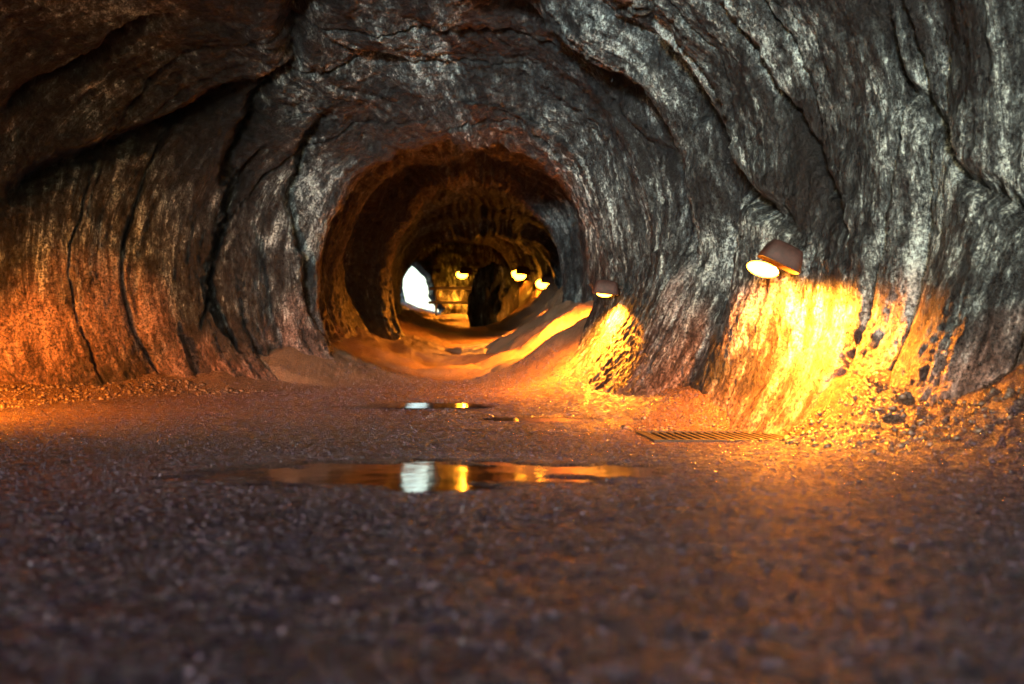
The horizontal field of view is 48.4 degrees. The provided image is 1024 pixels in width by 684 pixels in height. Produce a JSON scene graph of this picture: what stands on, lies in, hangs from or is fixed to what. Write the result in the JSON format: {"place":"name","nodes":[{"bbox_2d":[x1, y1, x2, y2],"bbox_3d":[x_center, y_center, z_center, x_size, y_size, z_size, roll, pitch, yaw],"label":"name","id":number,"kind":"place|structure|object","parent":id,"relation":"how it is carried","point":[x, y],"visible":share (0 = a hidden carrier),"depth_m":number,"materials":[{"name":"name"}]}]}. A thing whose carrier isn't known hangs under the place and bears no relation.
{"place":"outdoors","nodes":[
{"label":"outdoors","id":0,"kind":"place"},
{"bbox_2d":[402,267,438,311],"label":"sky","id":1,"kind":"structure","parent":0,"point":[415,288],"materials":[{"name":"white"}]},
{"bbox_2d":[411,241,509,314],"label":"rock face","id":2,"kind":"object","parent":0,"point":[439,265],"visible":0.12,"depth_m":41.86},
{"bbox_2d":[456,267,476,278],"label":"wall lamp","id":3,"kind":"object","parent":2,"relation":"attached to","point":[463,272],"visible":0.98,"depth_m":41.12,"materials":[{"name":"brown metal"}]},
{"bbox_2d":[0,0,1023,435],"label":"cave rock","id":4,"kind":"object","parent":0,"point":[192,188],"visible":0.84,"depth_m":12.25,"materials":[{"name":"grey stone"}]},
{"bbox_2d":[512,266,533,279],"bbox_3d":[0.449,-2.016,33.371,0.969,0.419,0.391,0,-2,0],"label":"wall lamp","id":5,"kind":"object","parent":4,"relation":"attached to","point":[520,272],"visible":0.92,"depth_m":33.21,"materials":[{"name":"brown metal"}]},
{"bbox_2d":[536,275,553,288],"bbox_3d":[1.050,-1.562,29.657,0.861,0.381,0.347,0,-2,0],"label":"wall lamp","id":6,"kind":"object","parent":4,"relation":"attached to","point":[544,281],"visible":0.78,"depth_m":29.51,"materials":[{"name":"brown metal"}]},
{"bbox_2d":[592,279,623,296],"bbox_3d":[1.190,-0.610,12.925,0.567,0.204,0.260,0,-2,0],"label":"wall lamp","id":7,"kind":"object","parent":4,"relation":"attached to","point":[604,288],"visible":1,"depth_m":12.81,"materials":[{"name":"brown metal"}]},
{"bbox_2d":[747,239,802,277],"bbox_3d":[2.209,-0.651,9.041,0.372,0.304,0.739,-1,-2,44],"label":"wall lamp","id":8,"kind":"object","parent":4,"relation":"attached to","point":[783,255],"visible":1,"depth_m":8.82,"materials":[{"name":"brown metal"}]},
{"bbox_2d":[0,280,1023,683],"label":"ground","id":9,"kind":"structure","parent":0,"point":[430,346],"depth_m":3.40,"materials":[{"name":"gravel"}]},
{"bbox_2d":[152,460,603,491],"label":"puddle","id":10,"kind":"object","parent":9,"relation":"on","point":[421,476],"visible":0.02,"depth_m":5.66,"materials":[{"name":"black liquid"}]},
{"bbox_2d":[342,402,496,407],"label":"puddle","id":11,"kind":"object","parent":9,"relation":"on","point":[426,405],"visible":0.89,"depth_m":11.45,"materials":[{"name":"clear liquid"}]},
{"bbox_2d":[428,287,471,315],"bbox_3d":[-1.904,-1.209,37.512,1.700,1.220,0.145,0,-2,0],"label":"guard rail","id":12,"kind":"object","parent":9,"relation":"on","point":[435,302],"visible":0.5,"depth_m":37.46,"materials":[{"name":"metal"}]},
{"bbox_2d":[467,262,518,326],"bbox_3d":[-0.538,-0.920,30.010,1.327,2.340,1.274,-1,-2,24],"label":"boulder","id":13,"kind":"object","parent":9,"relation":"on","point":[493,296],"visible":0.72,"depth_m":29.65,"materials":[{"name":"brown stone"}]},
{"bbox_2d":[0,377,1023,455],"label":"rubble","id":14,"kind":"object","parent":9,"relation":"on","point":[1007,394],"visible":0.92,"depth_m":7.87,"materials":[{"name":"stone"}]},
{"bbox_2d":[483,417,594,421],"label":"puddle","id":15,"kind":"object","parent":9,"relation":"on","point":[539,419],"visible":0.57,"depth_m":10.27,"materials":[{"name":"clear liquid"}]},
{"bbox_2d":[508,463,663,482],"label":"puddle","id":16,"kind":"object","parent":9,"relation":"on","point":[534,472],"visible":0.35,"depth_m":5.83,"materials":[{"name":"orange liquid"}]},
{"bbox_2d":[635,431,789,441],"bbox_3d":[1.560,0.745,8.783,1.080,0.052,1.270,0,-2,0],"label":"drain grate","id":17,"kind":"object","parent":9,"relation":"on","point":[693,436],"visible":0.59,"depth_m":8.75,"materials":[{"name":"metal"}]}
]}

